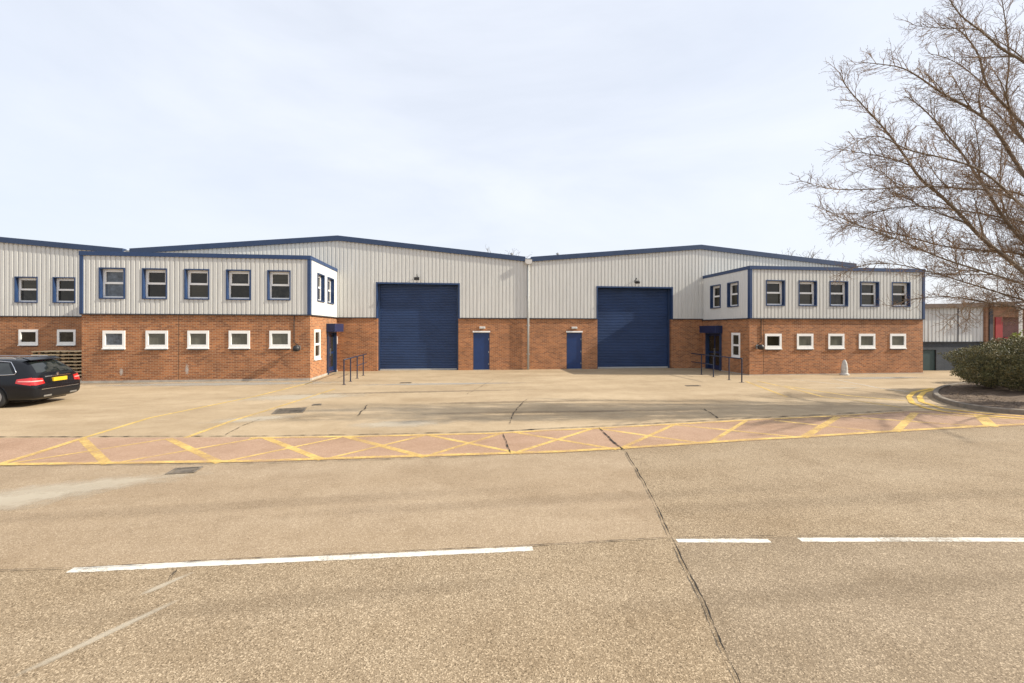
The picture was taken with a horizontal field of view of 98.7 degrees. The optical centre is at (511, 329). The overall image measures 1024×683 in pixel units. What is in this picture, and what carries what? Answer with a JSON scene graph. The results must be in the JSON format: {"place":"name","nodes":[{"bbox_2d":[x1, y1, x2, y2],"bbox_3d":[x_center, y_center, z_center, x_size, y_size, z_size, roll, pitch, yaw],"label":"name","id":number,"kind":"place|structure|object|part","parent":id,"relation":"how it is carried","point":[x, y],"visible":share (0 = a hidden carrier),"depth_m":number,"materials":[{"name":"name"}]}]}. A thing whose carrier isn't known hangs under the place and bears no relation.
{"place":"outdoors","nodes":[
{"label":"outdoors","id":0,"kind":"place"},
{"bbox_2d":[0,237,128,362],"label":"warehouse","id":1,"kind":"structure","parent":0,"point":[39,295],"depth_m":23.09,"materials":[{"name":"metal"}]},
{"bbox_2d":[14,276,37,302],"bbox_3d":[-25.385,-2.080,23.074,1.080,1.360,0.260,0,0,-7],"label":"window","id":2,"kind":"structure","parent":1,"relation":"in","point":[25,288],"depth_m":23.13,"materials":[{"name":"white plastic"}]},
{"bbox_2d":[17,329,38,345],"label":"window","id":3,"kind":"structure","parent":1,"relation":"in","point":[26,337],"depth_m":23.04,"materials":[{"name":"white plastic"}]},
{"bbox_2d":[52,277,74,302],"bbox_3d":[-23.619,-2.078,23.282,1.078,1.360,0.260,0,0,-7],"label":"window","id":4,"kind":"structure","parent":1,"relation":"in","point":[63,288],"depth_m":23.34,"materials":[{"name":"white plastic"}]},
{"bbox_2d":[56,330,75,345],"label":"window","id":5,"kind":"structure","parent":1,"relation":"in","point":[64,337],"depth_m":23.25,"materials":[{"name":"white plastic"}]},
{"bbox_2d":[72,367,81,371],"bbox_3d":[-20.986,1.937,21.557,1.200,0.162,1.000,0,0,-7],"label":"pallet","id":6,"kind":"object","parent":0,"point":[77,369],"visible":0.2,"depth_m":21.11,"materials":[{"name":"brown wood"}]},
{"bbox_2d":[68,365,81,367],"bbox_3d":[-20.976,1.774,21.545,1.200,0.162,1.000,0,0,-7],"label":"pallet","id":7,"kind":"object","parent":6,"relation":"on","point":[74,366],"visible":0.2,"depth_m":21.17,"materials":[{"name":"brown wood"}]},
{"bbox_2d":[63,361,81,364],"bbox_3d":[-20.980,1.612,21.521,1.200,0.162,1.000,0,0,-7],"label":"pallet","id":8,"kind":"object","parent":7,"relation":"on","point":[76,363],"visible":0.3,"depth_m":21.06,"materials":[{"name":"brown wood"}]},
{"bbox_2d":[61,358,81,361],"bbox_3d":[-20.984,1.449,21.542,1.200,0.162,1.000,0,0,-6],"label":"pallet","id":9,"kind":"object","parent":8,"relation":"on","point":[71,359],"visible":0.38,"depth_m":21.06,"materials":[{"name":"brown wood"}]},
{"bbox_2d":[61,355,81,357],"bbox_3d":[-20.988,1.287,21.526,1.200,0.162,1.000,0,0,-7],"label":"pallet","id":10,"kind":"object","parent":9,"relation":"on","point":[71,356],"visible":0.34,"depth_m":21.16,"materials":[{"name":"brown wood"}]},
{"bbox_2d":[61,350,81,354],"bbox_3d":[-20.968,1.124,21.561,1.200,0.162,1.000,0,0,-7],"label":"pallet","id":11,"kind":"object","parent":10,"relation":"on","point":[78,352],"visible":0.47,"depth_m":21.08,"materials":[{"name":"brown wood"}]},
{"bbox_2d":[31,350,76,354],"bbox_3d":[-22.272,1.123,21.440,1.200,0.162,1.000,0,0,-7],"label":"pallet","id":12,"kind":"object","parent":11,"relation":"on","point":[54,352],"visible":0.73,"depth_m":21.04,"materials":[{"name":"brown wood"}]},
{"bbox_2d":[127,235,527,370],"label":"warehouse","id":13,"kind":"structure","parent":0,"point":[392,314],"depth_m":25.58,"materials":[{"name":"metal"}]},
{"bbox_2d":[376,282,459,370],"bbox_3d":[-5.417,-0.162,25.539,4.740,5.070,0.445,0,0,-7],"label":"roller door","id":14,"kind":"structure","parent":13,"relation":"in","point":[418,322],"depth_m":25.68,"materials":[{"name":"blue metal"}]},
{"bbox_2d":[473,331,489,369],"bbox_3d":[-1.800,1.233,25.852,1.021,2.290,0.150,0,0,-7],"label":"fire door","id":15,"kind":"structure","parent":13,"relation":"in","point":[481,341],"depth_m":25.87,"materials":[{"name":"blue metal"}]},
{"bbox_2d":[0,452,671,570],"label":"road slab","id":16,"kind":"structure","parent":0,"point":[220,511],"depth_m":5.81,"materials":[{"name":"beige concrete"}]},
{"bbox_2d":[0,490,72,506],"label":"ground stain","id":17,"kind":"object","parent":16,"relation":"on","point":[18,500],"visible":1,"depth_m":6.16,"materials":[{"name":"beige"}]},
{"bbox_2d":[0,478,149,496],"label":"ground stain","id":18,"kind":"object","parent":16,"relation":"on","point":[100,484],"visible":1,"depth_m":6.59,"materials":[{"name":"beige"}]},
{"bbox_2d":[165,466,202,474],"bbox_3d":[-5.488,2.373,7.380,0.420,0.040,0.320,0,0,-12],"label":"drain cover","id":19,"kind":"object","parent":16,"relation":"on","point":[183,470],"visible":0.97,"depth_m":7.35,"materials":[{"name":"metal"}]},
{"bbox_2d":[0,456,463,465],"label":"pavement crack","id":20,"kind":"object","parent":16,"relation":"on","point":[219,463],"visible":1,"depth_m":7.80,"materials":[{"name":"grey concrete"}]},
{"bbox_2d":[0,537,663,569],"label":"pavement crack","id":21,"kind":"object","parent":16,"relation":"on","point":[341,553],"visible":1,"depth_m":4.63,"materials":[{"name":"concrete"}]},
{"bbox_2d":[626,452,669,533],"bbox_3d":[2.035,2.364,6.820,0.052,0.001,3.562,0,0,6],"label":"pavement crack","id":22,"kind":"object","parent":16,"relation":"on","point":[649,492],"visible":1,"depth_m":6.36,"materials":[{"name":"black asphalt"}]},
{"bbox_2d":[0,368,1011,437],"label":"yard","id":23,"kind":"structure","parent":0,"point":[581,398],"depth_m":14.27,"materials":[{"name":"concrete"}]},
{"bbox_2d":[0,355,79,407],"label":"parked car","id":24,"kind":"object","parent":23,"relation":"on","point":[42,377],"visible":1,"depth_m":13.50,"materials":[{"name":"black metal"}]},
{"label":"rear quarter window","id":25,"kind":"part","parent":24,"relation":"part of","materials":[{"name":"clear glass"}]},
{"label":"rear window","id":26,"kind":"part","parent":24,"relation":"part of","materials":[{"name":"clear glass"}]},
{"bbox_2d":[82,382,311,437],"bbox_3d":[-9.350,2.362,14.615,0.543,0.001,10.134,0,0,2],"label":"yellow line","id":27,"kind":"object","parent":23,"relation":"on","point":[177,412],"visible":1,"depth_m":12.23,"materials":[{"name":"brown paint"}]},
{"bbox_2d":[113,382,300,385],"bbox_3d":[-12.673,2.359,19.092,19.200,0.001,2.560,0,0,-7],"label":"ground stain","id":28,"kind":"object","parent":23,"relation":"on","point":[227,383],"visible":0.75,"depth_m":19.21,"materials":[{"name":"grey"}]},
{"bbox_2d":[79,251,343,382],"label":"office block","id":29,"kind":"structure","parent":23,"relation":"on","point":[173,317],"depth_m":19.91,"materials":[{"name":"brick"}]},
{"bbox_2d":[98,267,124,298],"bbox_3d":[-17.665,-2.041,19.504,1.042,1.380,0.260,0,0,-7],"label":"window","id":30,"kind":"structure","parent":29,"relation":"in","point":[111,280],"depth_m":19.57,"materials":[{"name":"white plastic"}]},
{"bbox_2d":[101,331,125,349],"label":"window","id":31,"kind":"structure","parent":29,"relation":"in","point":[111,340],"depth_m":19.46,"materials":[{"name":"white plastic"}]},
{"bbox_2d":[142,268,166,298],"bbox_3d":[-15.945,-2.039,19.707,1.028,1.380,0.260,0,0,-7],"label":"window","id":32,"kind":"structure","parent":29,"relation":"in","point":[154,280],"depth_m":19.78,"materials":[{"name":"white plastic"}]},
{"bbox_2d":[145,331,167,349],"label":"window","id":33,"kind":"structure","parent":29,"relation":"in","point":[155,340],"depth_m":19.67,"materials":[{"name":"white plastic"}]},
{"bbox_2d":[184,269,208,299],"bbox_3d":[-14.203,-2.037,19.912,1.044,1.380,0.260,0,0,-7],"label":"window","id":34,"kind":"structure","parent":29,"relation":"in","point":[196,281],"depth_m":19.99,"materials":[{"name":"white plastic"}]},
{"bbox_2d":[186,331,208,349],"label":"window","id":35,"kind":"structure","parent":29,"relation":"in","point":[196,340],"depth_m":19.87,"materials":[{"name":"white plastic"}]},
{"bbox_2d":[226,269,250,299],"bbox_3d":[-12.465,-2.035,20.118,1.055,1.380,0.260,0,0,-7],"label":"window","id":36,"kind":"structure","parent":29,"relation":"in","point":[238,282],"depth_m":20.19,"materials":[{"name":"white plastic"}]},
{"bbox_2d":[228,331,249,349],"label":"window","id":37,"kind":"structure","parent":29,"relation":"in","point":[238,340],"depth_m":20.08,"materials":[{"name":"white plastic"}]},
{"bbox_2d":[267,270,290,299],"bbox_3d":[-10.723,-2.033,20.323,1.026,1.380,0.260,0,0,-7],"label":"window","id":38,"kind":"structure","parent":29,"relation":"in","point":[278,281],"depth_m":20.40,"materials":[{"name":"white plastic"}]},
{"bbox_2d":[269,331,290,349],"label":"window","id":39,"kind":"structure","parent":29,"relation":"in","point":[278,340],"depth_m":20.28,"materials":[{"name":"white plastic"}]},
{"bbox_2d":[293,316,300,350],"bbox_3d":[-9.868,0.183,20.167,0.314,1.630,0.492,0,0,-18],"label":"wall lamp","id":40,"kind":"object","parent":29,"relation":"attached to","point":[296,347],"visible":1,"depth_m":20.01,"materials":[{"name":"black plastic"}]},
{"bbox_2d":[314,329,320,360],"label":"window","id":41,"kind":"structure","parent":29,"relation":"in","point":[317,332],"depth_m":21.56,"materials":[{"name":"white plastic"}]},
{"bbox_2d":[317,273,324,301],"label":"window","id":42,"kind":"structure","parent":29,"relation":"in","point":[320,277],"depth_m":22.31,"materials":[{"name":"white plastic"}]},
{"bbox_2d":[327,277,333,303],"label":"window","id":43,"kind":"structure","parent":29,"relation":"in","point":[330,281],"depth_m":23.98,"materials":[{"name":"white plastic"}]},
{"bbox_2d":[327,332,336,374],"bbox_3d":[-9.781,1.243,23.743,0.220,2.250,1.550,0,0,-7],"label":"entrance door","id":44,"kind":"structure","parent":29,"relation":"in","point":[331,336],"depth_m":24.02,"materials":[{"name":"blue glass"}]},
{"bbox_2d":[221,416,283,421],"bbox_3d":[-6.814,2.366,11.660,4.160,0.001,1.600,0,0,-24],"label":"ground stain","id":45,"kind":"object","parent":23,"relation":"on","point":[260,418],"visible":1,"depth_m":11.70,"materials":[{"name":"beige"}]},
{"bbox_2d":[183,389,333,437],"bbox_3d":[-7.168,2.365,13.576,0.246,0.001,7.926,0,0,1],"label":"yellow line","id":46,"kind":"object","parent":23,"relation":"on","point":[244,417],"visible":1,"depth_m":11.43,"materials":[{"name":"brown paint"}]},
{"bbox_2d":[272,407,306,413],"bbox_3d":[-6.465,2.372,12.807,0.800,0.040,0.840,0,0,-18],"label":"drain cover","id":47,"kind":"object","parent":23,"relation":"on","point":[289,410],"visible":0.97,"depth_m":12.80,"materials":[{"name":"metal"}]},
{"bbox_2d":[256,394,343,399],"bbox_3d":[-7.450,2.366,15.456,8.320,0.001,2.880,0,0,-12],"label":"ground stain","id":48,"kind":"object","parent":23,"relation":"on","point":[297,396],"visible":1,"depth_m":15.53,"materials":[{"name":"beige"}]},
{"bbox_2d":[342,353,366,384],"bbox_3d":[-7.480,1.822,21.134,0.140,1.098,4.670,0,0,-7],"label":"handrail","id":49,"kind":"object","parent":23,"relation":"on","point":[350,367],"visible":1,"depth_m":20.00,"materials":[{"name":"grey metal"}]},
{"bbox_2d":[364,421,433,425],"bbox_3d":[-2.820,2.371,11.066,4.800,0.001,1.600,0,0,-7],"label":"ground stain","id":50,"kind":"object","parent":23,"relation":"on","point":[392,423],"visible":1,"depth_m":11.10,"materials":[{"name":"beige"}]},
{"bbox_2d":[384,383,484,384],"bbox_3d":[-3.142,2.369,19.184,12.800,0.001,1.280,0,0,-7],"label":"ground stain","id":51,"kind":"object","parent":23,"relation":"on","point":[435,383],"visible":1,"depth_m":19.30,"materials":[{"name":"grey"}]},
{"bbox_2d":[0,410,893,436],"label":"pavement crack","id":52,"kind":"object","parent":23,"relation":"on","point":[345,434],"visible":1,"depth_m":9.98,"materials":[{"name":"grey concrete"}]},
{"bbox_2d":[691,353,743,382],"bbox_3d":[10.146,1.843,22.031,0.140,1.098,4.420,0,0,-7],"label":"handrail","id":53,"kind":"object","parent":23,"relation":"on","point":[728,364],"visible":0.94,"depth_m":21.06,"materials":[{"name":"grey metal"}]},
{"bbox_2d":[747,381,787,396],"bbox_3d":[10.262,2.386,17.958,0.126,0.001,4.849,0,0,12],"label":"yellow line","id":54,"kind":"object","parent":23,"relation":"on","point":[771,390],"visible":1,"depth_m":16.93,"materials":[{"name":"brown paint"}]},
{"bbox_2d":[699,266,925,374],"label":"office block","id":55,"kind":"structure","parent":23,"relation":"on","point":[815,321],"depth_m":23.68,"materials":[{"name":"brick"}]},
{"bbox_2d":[705,333,721,370],"bbox_3d":[12.049,1.334,26.218,0.220,2.250,1.550,0,0,-7],"label":"entrance door","id":56,"kind":"structure","parent":55,"relation":"in","point":[713,341],"depth_m":26.31,"materials":[{"name":"blue glass"}]},
{"bbox_2d":[710,284,720,308],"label":"window","id":57,"kind":"structure","parent":55,"relation":"in","point":[715,290],"depth_m":26.30,"materials":[{"name":"white plastic"}]},
{"bbox_2d":[727,281,738,306],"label":"window","id":58,"kind":"structure","parent":55,"relation":"in","point":[732,287],"depth_m":24.60,"materials":[{"name":"white plastic"}]},
{"bbox_2d":[731,333,739,357],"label":"window","id":59,"kind":"structure","parent":55,"relation":"in","point":[735,337],"depth_m":24.21,"materials":[{"name":"white plastic"}]},
{"bbox_2d":[756,319,763,349],"bbox_3d":[12.891,0.221,22.857,0.315,1.650,0.503,0,0,8],"label":"wall lamp","id":60,"kind":"object","parent":55,"relation":"attached to","point":[760,347],"visible":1,"depth_m":22.81,"materials":[{"name":"black plastic"}]},
{"bbox_2d":[765,334,781,349],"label":"window","id":61,"kind":"structure","parent":55,"relation":"in","point":[772,341],"depth_m":23.17,"materials":[{"name":"white plastic"}]},
{"bbox_2d":[766,280,784,305],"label":"window","id":62,"kind":"structure","parent":55,"relation":"in","point":[775,289],"depth_m":23.31,"materials":[{"name":"white plastic"}]},
{"bbox_2d":[797,334,813,349],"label":"window","id":63,"kind":"structure","parent":55,"relation":"in","point":[804,341],"depth_m":23.38,"materials":[{"name":"white plastic"}]},
{"bbox_2d":[798,280,816,305],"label":"window","id":64,"kind":"structure","parent":55,"relation":"in","point":[807,290],"depth_m":23.53,"materials":[{"name":"white plastic"}]},
{"bbox_2d":[828,334,844,349],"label":"window","id":65,"kind":"structure","parent":55,"relation":"in","point":[835,341],"depth_m":23.60,"materials":[{"name":"white plastic"}]},
{"bbox_2d":[829,281,848,306],"bbox_3d":[17.500,-1.914,23.653,1.095,1.360,0.260,0,0,-7],"label":"window","id":66,"kind":"structure","parent":55,"relation":"in","point":[838,294],"depth_m":23.74,"materials":[{"name":"white plastic"}]},
{"bbox_2d":[859,334,875,349],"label":"window","id":67,"kind":"structure","parent":55,"relation":"in","point":[866,341],"depth_m":23.82,"materials":[{"name":"white plastic"}]},
{"bbox_2d":[860,281,879,306],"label":"window","id":68,"kind":"structure","parent":55,"relation":"in","point":[869,291],"depth_m":23.96,"materials":[{"name":"white plastic"}]},
{"bbox_2d":[890,334,906,349],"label":"window","id":69,"kind":"structure","parent":55,"relation":"in","point":[897,341],"depth_m":24.03,"materials":[{"name":"white plastic"}]},
{"bbox_2d":[892,282,910,306],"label":"window","id":70,"kind":"structure","parent":55,"relation":"in","point":[897,287],"depth_m":24.18,"materials":[{"name":"white plastic"}]},
{"bbox_2d":[763,382,900,407],"bbox_3d":[11.302,2.387,16.934,0.804,0.001,7.015,0,0,-4],"label":"yellow line","id":71,"kind":"object","parent":23,"relation":"on","point":[822,396],"visible":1,"depth_m":16.16,"materials":[{"name":"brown paint"}]},
{"bbox_2d":[839,360,848,374],"bbox_3d":[17.500,1.996,23.161,0.420,0.810,0.414,0,0,-7],"label":"bollard","id":72,"kind":"object","parent":23,"relation":"on","point":[844,368],"visible":0.98,"depth_m":23.07,"materials":[{"name":"white concrete"}]},
{"bbox_2d":[787,386,903,400],"bbox_3d":[12.163,2.386,16.522,0.630,0.001,4.418,0,0,-24],"label":"yellow line","id":73,"kind":"object","parent":23,"relation":"on","point":[842,394],"visible":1,"depth_m":16.15,"materials":[{"name":"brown paint"}]},
{"bbox_2d":[855,377,911,378],"bbox_3d":[18.222,2.395,21.790,9.600,0.001,1.600,0,0,-7],"label":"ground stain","id":74,"kind":"object","parent":23,"relation":"on","point":[881,377],"visible":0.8,"depth_m":21.95,"materials":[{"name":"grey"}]},
{"bbox_2d":[906,388,1023,418],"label":"yellow kerb line","id":75,"kind":"object","parent":23,"relation":"on","point":[910,398],"visible":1,"depth_m":13.96,"materials":[{"name":"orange paint"}]},
{"bbox_2d":[917,389,1020,415],"bbox_3d":[14.895,2.384,14.992,2.898,0.001,6.407,0,0,15],"label":"yellow kerb line","id":76,"kind":"object","parent":23,"relation":"on","point":[920,396],"visible":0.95,"depth_m":14.17,"materials":[{"name":"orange paint"}]},
{"bbox_2d":[933,382,1023,414],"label":"kerb","id":77,"kind":"structure","parent":23,"relation":"on","point":[938,397],"depth_m":13.27,"materials":[{"name":"concrete"}]},
{"bbox_2d":[983,301,1023,345],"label":"brick building","id":78,"kind":"structure","parent":23,"relation":"on","point":[993,327],"depth_m":26.08,"materials":[{"name":"red paint"}]},
{"bbox_2d":[1015,303,1023,336],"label":"lamp post","id":79,"kind":"object","parent":23,"relation":"on","point":[1020,327],"visible":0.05,"depth_m":21.46,"materials":[{"name":"metal"}]},
{"bbox_2d":[0,425,1023,682],"bbox_3d":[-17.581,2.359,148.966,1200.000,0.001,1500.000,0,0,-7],"label":"ground","id":80,"kind":"structure","parent":0,"point":[620,611],"depth_m":3.95,"materials":[{"name":"concrete"}]},
{"bbox_2d":[43,608,159,662],"bbox_3d":[-3.169,2.371,3.422,0.160,0.001,1.920,0,0,29],"label":"ground stain","id":81,"kind":"object","parent":80,"relation":"on","point":[99,636],"visible":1,"depth_m":3.40,"materials":[{"name":"beige"}]},
{"bbox_2d":[147,577,180,591],"bbox_3d":[-3.230,2.371,4.092,0.160,0.001,0.800,0,0,29],"label":"ground stain","id":82,"kind":"object","parent":80,"relation":"on","point":[158,587],"visible":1,"depth_m":4.08,"materials":[{"name":"beige"}]},
{"bbox_2d":[66,546,532,572],"bbox_3d":[-2.067,2.374,4.561,4.605,0.001,0.120,0,0,-6],"label":"white road line","id":83,"kind":"object","parent":80,"relation":"on","point":[289,559],"visible":1,"depth_m":4.54,"materials":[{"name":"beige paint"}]},
{"bbox_2d":[672,538,739,682],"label":"pavement crack","id":84,"kind":"object","parent":80,"relation":"on","point":[709,613],"visible":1,"depth_m":3.79,"materials":[{"name":"black asphalt"}]},
{"bbox_2d":[782,246,829,259],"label":"distant tree","id":85,"kind":"object","parent":80,"relation":"on","point":[809,254],"visible":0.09,"depth_m":68.76,"materials":[{"name":"brown plant"}]},
{"bbox_2d":[0,411,1023,464],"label":"red road surface","id":86,"kind":"object","parent":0,"point":[15,448],"visible":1,"depth_m":9.33,"materials":[{"name":"concrete"}]},
{"bbox_2d":[0,439,80,463],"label":"yellow line","id":87,"kind":"object","parent":86,"relation":"on","point":[53,447],"visible":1,"depth_m":8.57,"materials":[{"name":"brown paint"}]},
{"bbox_2d":[0,423,1023,464],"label":"yellow line","id":88,"kind":"object","parent":86,"relation":"on","point":[59,463],"visible":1,"depth_m":8.40,"materials":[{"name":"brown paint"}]},
{"bbox_2d":[13,412,1022,463],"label":"yellow cross hatching","id":89,"kind":"object","parent":86,"relation":"on","point":[900,426],"visible":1,"depth_m":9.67,"materials":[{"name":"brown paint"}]},
{"bbox_2d":[249,413,881,438],"bbox_3d":[2.867,2.372,10.907,17.365,0.001,0.615,0,0,-10],"label":"yellow line","id":90,"kind":"object","parent":86,"relation":"on","point":[562,429],"visible":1,"depth_m":10.22,"materials":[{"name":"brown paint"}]},
{"bbox_2d":[600,428,625,450],"bbox_3d":[2.132,2.365,9.617,0.075,0.001,2.052,0,0,-3],"label":"pavement crack","id":91,"kind":"object","parent":86,"relation":"on","point":[611,439],"visible":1,"depth_m":9.46,"materials":[{"name":"grey concrete"}]},
{"bbox_2d":[0,0,1023,303],"label":"sky","id":92,"kind":"structure","parent":0,"point":[526,127],"materials":[{"name":"white"}]},
{"bbox_2d":[528,245,856,369],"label":"warehouse","id":93,"kind":"structure","parent":0,"point":[610,309],"depth_m":27.05,"materials":[{"name":"metal"}]},
{"bbox_2d":[525,259,531,369],"bbox_3d":[0.965,-0.879,25.964,0.400,6.480,0.244,0,0,-7],"label":"downpipe","id":94,"kind":"object","parent":93,"relation":"attached to","point":[528,262],"visible":1,"depth_m":25.96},
{"bbox_2d":[566,331,582,368],"bbox_3d":[3.744,1.239,26.507,1.009,2.290,0.150,0,0,-7],"label":"fire door","id":95,"kind":"structure","parent":93,"relation":"in","point":[574,340],"depth_m":26.53,"materials":[{"name":"blue metal"}]},
{"bbox_2d":[596,286,672,368],"bbox_3d":[7.487,-0.116,27.061,4.860,5.010,0.445,0,0,-7],"label":"roller door","id":96,"kind":"structure","parent":93,"relation":"in","point":[633,323],"depth_m":27.22,"materials":[{"name":"blue metal"}]},
{"bbox_2d":[673,536,1023,682],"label":"road slab","id":97,"kind":"structure","parent":0,"point":[789,610],"depth_m":3.77,"materials":[{"name":"beige concrete"}]},
{"bbox_2d":[676,539,770,542],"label":"white road line","id":98,"kind":"object","parent":97,"relation":"on","point":[730,540],"visible":1,"depth_m":4.96,"materials":[{"name":"beige paint"}]},
{"bbox_2d":[798,537,1023,541],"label":"white road line","id":99,"kind":"object","parent":97,"relation":"on","point":[959,539],"visible":1,"depth_m":4.99,"materials":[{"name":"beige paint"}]},
{"bbox_2d":[923,303,988,370],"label":"store building","id":100,"kind":"structure","parent":0,"point":[935,344],"depth_m":25.83,"materials":[{"name":"metal"}]},
{"bbox_2d":[923,350,934,369],"bbox_3d":[24.038,1.799,25.775,1.590,1.180,0.040,0,0,-7],"label":"door","id":101,"kind":"structure","parent":100,"relation":"in","point":[928,355],"depth_m":25.81,"materials":[{"name":"metal"}]},
{"bbox_2d":[938,382,1023,408],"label":"soil bed","id":102,"kind":"object","parent":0,"point":[1001,392],"visible":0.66,"depth_m":15.00,"materials":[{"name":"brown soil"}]},
{"bbox_2d":[779,0,1023,335],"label":"bare tree","id":103,"kind":"object","parent":102,"relation":"on","point":[1011,228],"visible":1,"depth_m":12.05,"materials":[{"name":"brown plant"}]},
{"bbox_2d":[938,336,1023,390],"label":"hedge","id":104,"kind":"object","parent":102,"relation":"on","point":[994,363],"visible":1,"depth_m":16.05,"materials":[{"name":"green plant"}]},
{"bbox_2d":[1002,330,1023,368],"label":"lime shrub","id":105,"kind":"object","parent":102,"relation":"on","point":[1015,334],"visible":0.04,"depth_m":19.65,"materials":[{"name":"green plant"}]}
]}

